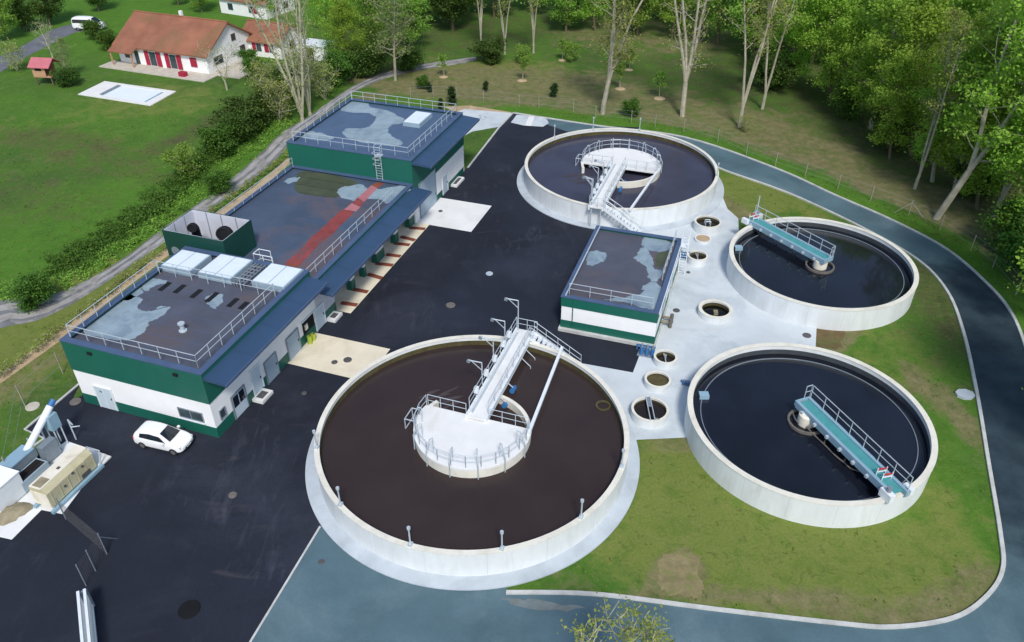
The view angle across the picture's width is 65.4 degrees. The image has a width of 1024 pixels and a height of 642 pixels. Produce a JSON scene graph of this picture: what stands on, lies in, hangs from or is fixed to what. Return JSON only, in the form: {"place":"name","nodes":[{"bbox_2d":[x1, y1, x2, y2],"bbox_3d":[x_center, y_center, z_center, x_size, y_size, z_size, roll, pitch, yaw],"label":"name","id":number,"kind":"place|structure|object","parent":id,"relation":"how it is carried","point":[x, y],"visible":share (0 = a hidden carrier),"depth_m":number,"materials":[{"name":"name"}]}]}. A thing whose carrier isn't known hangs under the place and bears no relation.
{"place":"outdoors","nodes":[
{"label":"outdoors","id":0,"kind":"place"},
{"bbox_2d":[0,57,475,327],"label":"gravel track","id":1,"kind":"structure","parent":0,"point":[8,322],"depth_m":80.57,"materials":[{"name":"gravel"}]},
{"bbox_2d":[0,117,297,304],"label":"track weeds","id":2,"kind":"object","parent":1,"relation":"on","point":[131,239],"visible":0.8,"depth_m":81.59,"materials":[{"name":"green plant"}]},
{"bbox_2d":[0,59,474,321],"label":"wheel track","id":3,"kind":"structure","parent":1,"relation":"on","point":[4,317],"depth_m":78.78,"materials":[{"name":"gravel"}]},
{"bbox_2d":[0,57,475,310],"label":"wheel track","id":4,"kind":"structure","parent":1,"relation":"on","point":[8,306],"depth_m":87.58,"materials":[{"name":"gravel"}]},
{"bbox_2d":[458,109,510,134],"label":"back paving","id":5,"kind":"structure","parent":0,"point":[493,119],"depth_m":107.24,"materials":[{"name":"concrete"}]},
{"bbox_2d":[0,0,1023,623],"bbox_3d":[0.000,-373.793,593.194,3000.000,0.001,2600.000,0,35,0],"label":"ground","id":6,"kind":"structure","parent":0,"point":[750,560],"depth_m":87.43,"materials":[{"name":"plant"}]},
{"bbox_2d":[0,0,20,39],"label":"tree","id":7,"kind":"object","parent":6,"relation":"on","point":[4,4],"visible":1,"depth_m":134.03,"materials":[{"name":"green plant"}]},
{"bbox_2d":[0,37,26,70],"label":"bush","id":8,"kind":"object","parent":6,"relation":"on","point":[13,47],"visible":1,"depth_m":121.46,"materials":[{"name":"green plant"}]},
{"bbox_2d":[3,0,38,30],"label":"tree","id":9,"kind":"object","parent":6,"relation":"on","point":[16,9],"visible":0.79,"depth_m":138.47,"materials":[{"name":"green plant"}]},
{"bbox_2d":[2,266,57,315],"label":"bush","id":10,"kind":"object","parent":6,"relation":"on","point":[29,290],"visible":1,"depth_m":69.43,"materials":[{"name":"green plant"}]},
{"bbox_2d":[25,0,66,25],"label":"tree","id":11,"kind":"object","parent":6,"relation":"on","point":[42,9],"visible":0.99,"depth_m":141.30,"materials":[{"name":"green plant"}]},
{"bbox_2d":[27,57,70,85],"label":"playhouse","id":12,"kind":"object","parent":6,"relation":"on","point":[39,66],"visible":0.77,"depth_m":116.29,"materials":[{"name":"brown wood"}]},
{"bbox_2d":[0,24,105,71],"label":"lane","id":13,"kind":"structure","parent":6,"relation":"on","point":[34,46],"depth_m":134.97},
{"bbox_2d":[46,63,81,86],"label":"bush","id":14,"kind":"object","parent":6,"relation":"on","point":[66,75],"visible":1,"depth_m":115.94,"materials":[{"name":"green plant"}]},
{"bbox_2d":[78,81,175,105],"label":"swimming pool","id":15,"kind":"structure","parent":6,"relation":"on","point":[140,95],"depth_m":114.67,"materials":[{"name":"concrete"}]},
{"bbox_2d":[0,157,289,383],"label":"planting strip","id":16,"kind":"object","parent":6,"relation":"on","point":[33,355],"visible":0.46,"depth_m":71.07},
{"bbox_2d":[39,84,305,281],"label":"hedgerow","id":17,"kind":"object","parent":6,"relation":"on","point":[111,233],"visible":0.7,"depth_m":83.44,"materials":[{"name":"green plant"}]},
{"bbox_2d":[156,141,206,177],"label":"bush","id":18,"kind":"object","parent":6,"relation":"on","point":[184,150],"visible":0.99,"depth_m":90.12,"materials":[{"name":"green plant"}]},
{"bbox_2d":[99,10,268,81],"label":"house","id":19,"kind":"structure","parent":6,"relation":"on","point":[157,44],"depth_m":123.15,"materials":[{"name":"ceramic"}]},
{"bbox_2d":[192,118,240,157],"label":"bush","id":20,"kind":"object","parent":6,"relation":"on","point":[212,138],"visible":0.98,"depth_m":95.26,"materials":[{"name":"green plant"}]},
{"bbox_2d":[198,165,234,197],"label":"bush","id":21,"kind":"object","parent":6,"relation":"on","point":[220,179],"visible":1,"depth_m":87.45,"materials":[{"name":"green plant"}]},
{"bbox_2d":[204,103,261,142],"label":"bush","id":22,"kind":"object","parent":6,"relation":"on","point":[242,120],"visible":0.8,"depth_m":98.54,"materials":[{"name":"green plant"}]},
{"bbox_2d":[209,81,280,132],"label":"bush","id":23,"kind":"object","parent":6,"relation":"on","point":[252,102],"visible":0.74,"depth_m":101.91,"materials":[{"name":"green plant"}]},
{"bbox_2d":[219,0,294,19],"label":"house","id":24,"kind":"structure","parent":6,"relation":"on","point":[235,7],"depth_m":147.92,"materials":[{"name":"paint"}]},
{"bbox_2d":[240,54,293,97],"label":"bush","id":25,"kind":"object","parent":6,"relation":"on","point":[258,69],"visible":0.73,"depth_m":109.22,"materials":[{"name":"green plant"}]},
{"bbox_2d":[59,91,479,437],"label":"treatment building","id":26,"kind":"structure","parent":6,"relation":"on","point":[210,343],"depth_m":64.71,"materials":[{"name":"metal"}]},
{"bbox_2d":[92,385,118,410],"bbox_3d":[-30.069,5.705,59.024,1.610,2.080,0.088,11,37,15],"label":"door","id":27,"kind":"structure","parent":26,"relation":"in","point":[105,397],"depth_m":58.97,"materials":[{"name":"metal"}]},
{"bbox_2d":[162,209,256,256],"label":"plant screen","id":28,"kind":"object","parent":26,"relation":"on","point":[240,240],"visible":0.72,"depth_m":68.88,"materials":[{"name":"metal"}]},
{"bbox_2d":[230,384,249,419],"bbox_3d":[-20.001,5.949,58.673,0.100,2.090,1.680,11,37,15],"label":"door","id":29,"kind":"structure","parent":26,"relation":"in","point":[239,400],"depth_m":58.63,"materials":[{"name":"metal"}]},
{"bbox_2d":[418,168,436,218],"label":"sectional door","id":30,"kind":"structure","parent":26,"relation":"in","point":[429,182],"depth_m":84.59,"materials":[{"name":"metal"}]},
{"bbox_2d":[243,19,302,57],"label":"house","id":31,"kind":"structure","parent":6,"relation":"on","point":[253,39],"depth_m":127.79,"materials":[{"name":"tile"}]},
{"bbox_2d":[236,0,318,115],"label":"tree","id":32,"kind":"object","parent":6,"relation":"on","point":[307,91],"visible":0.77,"depth_m":101.92,"materials":[{"name":"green plant"}]},
{"bbox_2d":[252,74,304,120],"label":"bush","id":33,"kind":"object","parent":6,"relation":"on","point":[283,87],"visible":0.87,"depth_m":103.69,"materials":[{"name":"green plant"}]},
{"bbox_2d":[242,0,319,121],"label":"tree","id":34,"kind":"object","parent":6,"relation":"on","point":[299,100],"visible":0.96,"depth_m":100.82,"materials":[{"name":"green plant"}]},
{"bbox_2d":[0,114,639,641],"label":"asphalt yard","id":35,"kind":"structure","parent":6,"relation":"on","point":[182,526],"depth_m":54.47,"materials":[{"name":"asphalt"}]},
{"bbox_2d":[0,441,106,539],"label":"concrete slab","id":36,"kind":"structure","parent":35,"relation":"on","point":[11,530],"depth_m":51.63,"materials":[{"name":"concrete"}]},
{"bbox_2d":[0,465,25,512],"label":"control cabin","id":37,"kind":"object","parent":36,"relation":"on","point":[12,490],"visible":1,"depth_m":51.58,"materials":[{"name":"white metal"}]},
{"bbox_2d":[0,502,32,525],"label":"sludge heap","id":38,"kind":"object","parent":36,"relation":"on","point":[15,511],"visible":0.94,"depth_m":51.24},
{"bbox_2d":[0,399,79,492],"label":"screw conveyor","id":39,"kind":"object","parent":36,"relation":"on","point":[20,457],"visible":0.89,"depth_m":54.12,"materials":[{"name":"metal"}]},
{"bbox_2d":[28,445,110,514],"bbox_3d":[-29.380,10.066,53.054,1.690,1.920,5.300,11,37,15],"label":"sludge container","id":40,"kind":"object","parent":36,"relation":"on","point":[64,475],"visible":1,"depth_m":52.39,"materials":[{"name":"beige metal"}]},
{"bbox_2d":[55,498,117,585],"bbox_3d":[-25.858,12.963,49.021,2.413,1.966,6.169,-22,41,-28],"label":"fence","id":41,"kind":"object","parent":35,"relation":"on","point":[86,530],"visible":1,"depth_m":48.45,"materials":[{"name":"metal"}]},
{"bbox_2d":[76,588,97,641],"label":"sliding gate","id":42,"kind":"structure","parent":35,"relation":"on","point":[85,606],"depth_m":44.01,"materials":[{"name":"white metal"}]},
{"bbox_2d":[132,421,192,455],"bbox_3d":[-24.542,8.101,56.187,3.973,1.537,2.040,9,37,13],"label":"parked car","id":43,"kind":"object","parent":35,"relation":"on","point":[172,440],"visible":1,"depth_m":55.67,"materials":[{"name":"white paint"}]},
{"bbox_2d":[288,333,389,377],"bbox_3d":[-14.034,2.852,64.852,7.000,0.001,4.400,11,37,15],"label":"cream pad","id":44,"kind":"object","parent":35,"relation":"on","point":[322,352],"visible":0.8,"depth_m":64.92,"materials":[{"name":"concrete"}]},
{"bbox_2d":[334,222,428,312],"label":"bay strip","id":45,"kind":"object","parent":35,"relation":"on","point":[369,283],"visible":0.6,"depth_m":75.55,"materials":[{"name":"beige concrete"}]},
{"bbox_2d":[417,198,490,231],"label":"white pad","id":46,"kind":"object","parent":35,"relation":"on","point":[460,215],"visible":1,"depth_m":84.72,"materials":[{"name":"concrete"}]},
{"bbox_2d":[296,50,343,99],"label":"bush","id":47,"kind":"object","parent":6,"relation":"on","point":[324,83],"visible":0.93,"depth_m":110.95,"materials":[{"name":"green plant"}]},
{"bbox_2d":[313,48,359,87],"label":"bush","id":48,"kind":"object","parent":6,"relation":"on","point":[342,61],"visible":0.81,"depth_m":116.14,"materials":[{"name":"green plant"}]},
{"bbox_2d":[313,0,362,53],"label":"tree","id":49,"kind":"object","parent":6,"relation":"on","point":[329,4],"visible":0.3,"depth_m":122.28,"materials":[{"name":"green plant"}]},
{"bbox_2d":[317,0,367,75],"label":"tree","id":50,"kind":"object","parent":6,"relation":"on","point":[341,7],"visible":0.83,"depth_m":117.29,"materials":[{"name":"green plant"}]},
{"bbox_2d":[345,38,392,77],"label":"bush","id":51,"kind":"object","parent":6,"relation":"on","point":[371,64],"visible":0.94,"depth_m":118.82,"materials":[{"name":"green plant"}]},
{"bbox_2d":[347,0,401,48],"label":"tree","id":52,"kind":"object","parent":6,"relation":"on","point":[367,29],"visible":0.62,"depth_m":120.80,"materials":[{"name":"green plant"}]},
{"bbox_2d":[363,0,427,80],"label":"tree","id":53,"kind":"object","parent":6,"relation":"on","point":[398,15],"visible":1,"depth_m":114.01,"materials":[{"name":"green plant"}]},
{"bbox_2d":[390,43,427,72],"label":"bush","id":54,"kind":"object","parent":6,"relation":"on","point":[412,59],"visible":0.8,"depth_m":121.17,"materials":[{"name":"green plant"}]},
{"bbox_2d":[393,0,434,45],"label":"tree","id":55,"kind":"object","parent":6,"relation":"on","point":[415,33],"visible":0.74,"depth_m":128.34,"materials":[{"name":"green plant"}]},
{"bbox_2d":[428,0,475,30],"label":"tree","id":56,"kind":"object","parent":6,"relation":"on","point":[451,6],"visible":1,"depth_m":137.55,"materials":[{"name":"green plant"}]},
{"bbox_2d":[305,297,639,590],"bbox_3d":[-2.700,6.827,54.557,23.180,5.539,23.180,11,37,15],"label":"aeration tank","id":57,"kind":"object","parent":6,"relation":"on","point":[475,462],"visible":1,"depth_m":52.92,"materials":[{"name":"concrete"}]},
{"bbox_2d":[465,32,511,65],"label":"bush","id":58,"kind":"object","parent":6,"relation":"on","point":[492,49],"visible":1,"depth_m":124.54,"materials":[{"name":"green plant"}]},
{"bbox_2d":[547,0,586,31],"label":"tree","id":59,"kind":"object","parent":6,"relation":"on","point":[570,17],"visible":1,"depth_m":137.53,"materials":[{"name":"green plant"}]},
{"bbox_2d":[577,0,611,30],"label":"tree","id":60,"kind":"object","parent":6,"relation":"on","point":[593,12],"visible":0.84,"depth_m":138.23,"materials":[{"name":"green plant"}]},
{"bbox_2d":[571,0,646,114],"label":"tree","id":61,"kind":"object","parent":6,"relation":"on","point":[612,65],"visible":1,"depth_m":102.35,"materials":[{"name":"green plant"}]},
{"bbox_2d":[557,585,681,641],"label":"tree","id":62,"kind":"object","parent":6,"relation":"on","point":[654,637],"visible":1,"depth_m":33.21,"materials":[{"name":"green plant"}]},
{"bbox_2d":[517,117,723,231],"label":"aeration tank","id":63,"kind":"object","parent":6,"relation":"on","point":[639,180],"visible":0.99,"depth_m":88.06,"materials":[{"name":"concrete"}]},
{"bbox_2d":[612,0,671,35],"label":"tree","id":64,"kind":"object","parent":6,"relation":"on","point":[640,17],"visible":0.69,"depth_m":135.50,"materials":[{"name":"green plant"}]},
{"bbox_2d":[656,0,702,38],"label":"tree","id":65,"kind":"object","parent":6,"relation":"on","point":[670,13],"visible":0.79,"depth_m":134.32,"materials":[{"name":"green plant"}]},
{"bbox_2d":[657,551,704,597],"bbox_3d":[10.006,15.120,47.683,2.898,0.001,3.389,0,35,0],"label":"soil patch","id":66,"kind":"object","parent":6,"relation":"on","point":[676,574],"visible":1,"depth_m":47.59,"materials":[{"name":"soil"}]},
{"bbox_2d":[655,0,720,116],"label":"tree","id":67,"kind":"object","parent":6,"relation":"on","point":[687,67],"visible":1,"depth_m":103.03,"materials":[{"name":"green plant"}]},
{"bbox_2d":[410,86,1022,294],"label":"wire fence","id":68,"kind":"object","parent":6,"relation":"on","point":[775,165],"visible":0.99,"depth_m":91.89,"materials":[{"name":"grey metal"}]},
{"bbox_2d":[693,0,743,44],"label":"tree","id":69,"kind":"object","parent":6,"relation":"on","point":[717,8],"visible":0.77,"depth_m":131.09,"materials":[{"name":"green plant"}]},
{"bbox_2d":[463,0,1002,48],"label":"woodland","id":70,"kind":"object","parent":6,"relation":"on","point":[578,1],"depth_m":145.36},
{"bbox_2d":[713,0,797,127],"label":"tree","id":71,"kind":"object","parent":6,"relation":"on","point":[766,33],"visible":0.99,"depth_m":98.00,"materials":[{"name":"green plant"}]},
{"bbox_2d":[506,167,1005,628],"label":"kerb","id":72,"kind":"structure","parent":6,"relation":"on","point":[984,598],"depth_m":46.48,"materials":[{"name":"concrete"}]},
{"bbox_2d":[719,0,799,59],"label":"tree","id":73,"kind":"object","parent":6,"relation":"on","point":[738,12],"visible":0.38,"depth_m":123.46,"materials":[{"name":"green plant"}]},
{"bbox_2d":[746,46,801,89],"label":"bush","id":74,"kind":"object","parent":6,"relation":"on","point":[782,71],"visible":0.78,"depth_m":113.54,"materials":[{"name":"green plant"}]},
{"bbox_2d":[747,0,807,109],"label":"tree","id":75,"kind":"object","parent":6,"relation":"on","point":[766,85],"visible":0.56,"depth_m":103.74,"materials":[{"name":"green plant"}]},
{"bbox_2d":[766,0,846,86],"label":"tree","id":76,"kind":"object","parent":6,"relation":"on","point":[793,39],"visible":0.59,"depth_m":111.85,"materials":[{"name":"green plant"}]},
{"bbox_2d":[684,343,937,527],"bbox_3d":[20.830,7.371,56.653,16.740,2.220,16.740,0,35,0],"label":"settling tank","id":77,"kind":"object","parent":6,"relation":"on","point":[752,442],"visible":0.94,"depth_m":55.66,"materials":[{"name":"concrete"}]},
{"bbox_2d":[791,385,914,504],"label":"scraper bridge","id":78,"kind":"structure","parent":77,"relation":"on","point":[880,477],"depth_m":52.74,"materials":[{"name":"blue metal"}]},
{"bbox_2d":[726,217,918,330],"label":"settling tank","id":79,"kind":"object","parent":6,"relation":"on","point":[864,279],"visible":0.97,"depth_m":72.32,"materials":[{"name":"concrete"}]},
{"bbox_2d":[741,196,835,264],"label":"scraper bridge","id":80,"kind":"structure","parent":79,"relation":"on","point":[791,241],"depth_m":75.69,"materials":[{"name":"blue metal"}]},
{"bbox_2d":[816,329,844,349],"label":"soil patch","id":81,"kind":"object","parent":6,"relation":"on","point":[826,339],"visible":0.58,"depth_m":66.83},
{"bbox_2d":[796,0,877,101],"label":"tree","id":82,"kind":"object","parent":6,"relation":"on","point":[831,5],"visible":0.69,"depth_m":106.97,"materials":[{"name":"green plant"}]},
{"bbox_2d":[820,3,884,107],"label":"tree","id":83,"kind":"object","parent":6,"relation":"on","point":[847,49],"visible":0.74,"depth_m":103.05,"materials":[{"name":"green plant"}]},
{"bbox_2d":[823,79,884,120],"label":"bush","id":84,"kind":"object","parent":6,"relation":"on","point":[846,105],"visible":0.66,"depth_m":105.72,"materials":[{"name":"green plant"}]},
{"bbox_2d":[850,102,918,149],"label":"bush","id":85,"kind":"object","parent":6,"relation":"on","point":[874,119],"visible":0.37,"depth_m":97.38,"materials":[{"name":"green plant"}]},
{"bbox_2d":[864,50,931,159],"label":"tree","id":86,"kind":"object","parent":6,"relation":"on","point":[902,78],"visible":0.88,"depth_m":92.58,"materials":[{"name":"green plant"}]},
{"bbox_2d":[838,0,969,128],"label":"tree","id":87,"kind":"object","parent":6,"relation":"on","point":[889,8],"visible":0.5,"depth_m":98.08,"materials":[{"name":"green plant"}]},
{"bbox_2d":[867,0,973,155],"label":"tree","id":88,"kind":"object","parent":6,"relation":"on","point":[927,9],"visible":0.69,"depth_m":90.24,"materials":[{"name":"green plant"}]},
{"bbox_2d":[913,5,982,189],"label":"tree","id":89,"kind":"object","parent":6,"relation":"on","point":[935,107],"visible":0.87,"depth_m":82.39,"materials":[{"name":"green plant"}]},
{"bbox_2d":[904,40,1009,181],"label":"tree","id":90,"kind":"object","parent":6,"relation":"on","point":[917,145],"visible":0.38,"depth_m":86.69,"materials":[{"name":"green plant"}]},
{"bbox_2d":[924,0,1013,114],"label":"tree","id":91,"kind":"object","parent":6,"relation":"on","point":[983,6],"visible":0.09,"depth_m":97.06,"materials":[{"name":"green plant"}]},
{"bbox_2d":[917,0,1023,188],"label":"tree","id":92,"kind":"object","parent":6,"relation":"on","point":[991,43],"visible":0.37,"depth_m":82.37,"materials":[{"name":"green plant"}]},
{"bbox_2d":[927,0,1023,219],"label":"tree","id":93,"kind":"object","parent":6,"relation":"on","point":[985,98],"visible":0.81,"depth_m":76.74,"materials":[{"name":"green plant"}]},
{"bbox_2d":[948,154,1019,204],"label":"bush","id":94,"kind":"object","parent":6,"relation":"on","point":[971,195],"visible":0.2,"depth_m":86.05,"materials":[{"name":"green plant"}]},
{"bbox_2d":[949,97,1023,209],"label":"tree","id":95,"kind":"object","parent":6,"relation":"on","point":[975,175],"visible":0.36,"depth_m":83.23,"materials":[{"name":"green plant"}]},
{"bbox_2d":[966,7,1023,217],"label":"tree","id":96,"kind":"object","parent":6,"relation":"on","point":[1004,182],"visible":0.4,"depth_m":77.92,"materials":[{"name":"green plant"}]},
{"bbox_2d":[974,190,1023,255],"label":"bush","id":97,"kind":"object","parent":6,"relation":"on","point":[992,227],"visible":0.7,"depth_m":77.18,"materials":[{"name":"green plant"}]},
{"bbox_2d":[983,101,1023,232],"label":"tree","id":98,"kind":"object","parent":6,"relation":"on","point":[1013,158],"visible":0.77,"depth_m":75.87,"materials":[{"name":"green plant"}]},
{"bbox_2d":[992,228,1023,281],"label":"bush","id":99,"kind":"object","parent":6,"relation":"on","point":[1014,241],"visible":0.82,"depth_m":73.04,"materials":[{"name":"green plant"}]},
{"bbox_2d":[252,114,1023,641],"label":"ring road","id":100,"kind":"structure","parent":0,"point":[338,594],"depth_m":46.23,"materials":[{"name":"asphalt"}]},
{"bbox_2d":[502,597,584,611],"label":"puddle","id":101,"kind":"object","parent":100,"relation":"on","point":[534,604],"visible":1,"depth_m":45.90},
{"bbox_2d":[513,112,1023,345],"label":"kerb","id":102,"kind":"structure","parent":100,"relation":"on","point":[978,275],"depth_m":85.94,"materials":[{"name":"concrete"}]},
{"bbox_2d":[584,199,816,439],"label":"concrete paving","id":103,"kind":"structure","parent":0,"point":[693,340],"depth_m":67.60,"materials":[{"name":"concrete"}]},
{"bbox_2d":[558,225,690,346],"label":"pump house","id":104,"kind":"structure","parent":103,"relation":"on","point":[619,286],"depth_m":67.76,"materials":[{"name":"concrete"}]},
{"bbox_2d":[631,396,668,428],"bbox_3d":[10.128,6.721,58.684,2.747,0.920,2.747,0,35,0],"label":"round chamber","id":105,"kind":"object","parent":103,"relation":"on","point":[648,412],"visible":1,"depth_m":58.55,"materials":[{"name":"concrete"}]},
{"bbox_2d":[644,370,670,393],"bbox_3d":[11.255,4.726,61.716,2.061,0.650,2.061,0,35,0],"label":"round chamber","id":106,"kind":"object","parent":103,"relation":"on","point":[657,381],"visible":1,"depth_m":61.64,"materials":[{"name":"concrete"}]},
{"bbox_2d":[653,349,677,369],"bbox_3d":[12.295,3.022,63.976,1.899,0.800,1.899,0,35,0],"label":"round chamber","id":107,"kind":"object","parent":103,"relation":"on","point":[665,359],"visible":1,"depth_m":64.01,"materials":[{"name":"concrete"}]},
{"bbox_2d":[693,215,721,235],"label":"round chamber","id":108,"kind":"object","parent":103,"relation":"on","point":[709,225],"visible":1,"depth_m":81.46,"materials":[{"name":"concrete"}]},
{"bbox_2d":[698,299,732,323],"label":"round chamber","id":109,"kind":"object","parent":103,"relation":"on","point":[713,311],"visible":1,"depth_m":69.45,"materials":[{"name":"concrete"}]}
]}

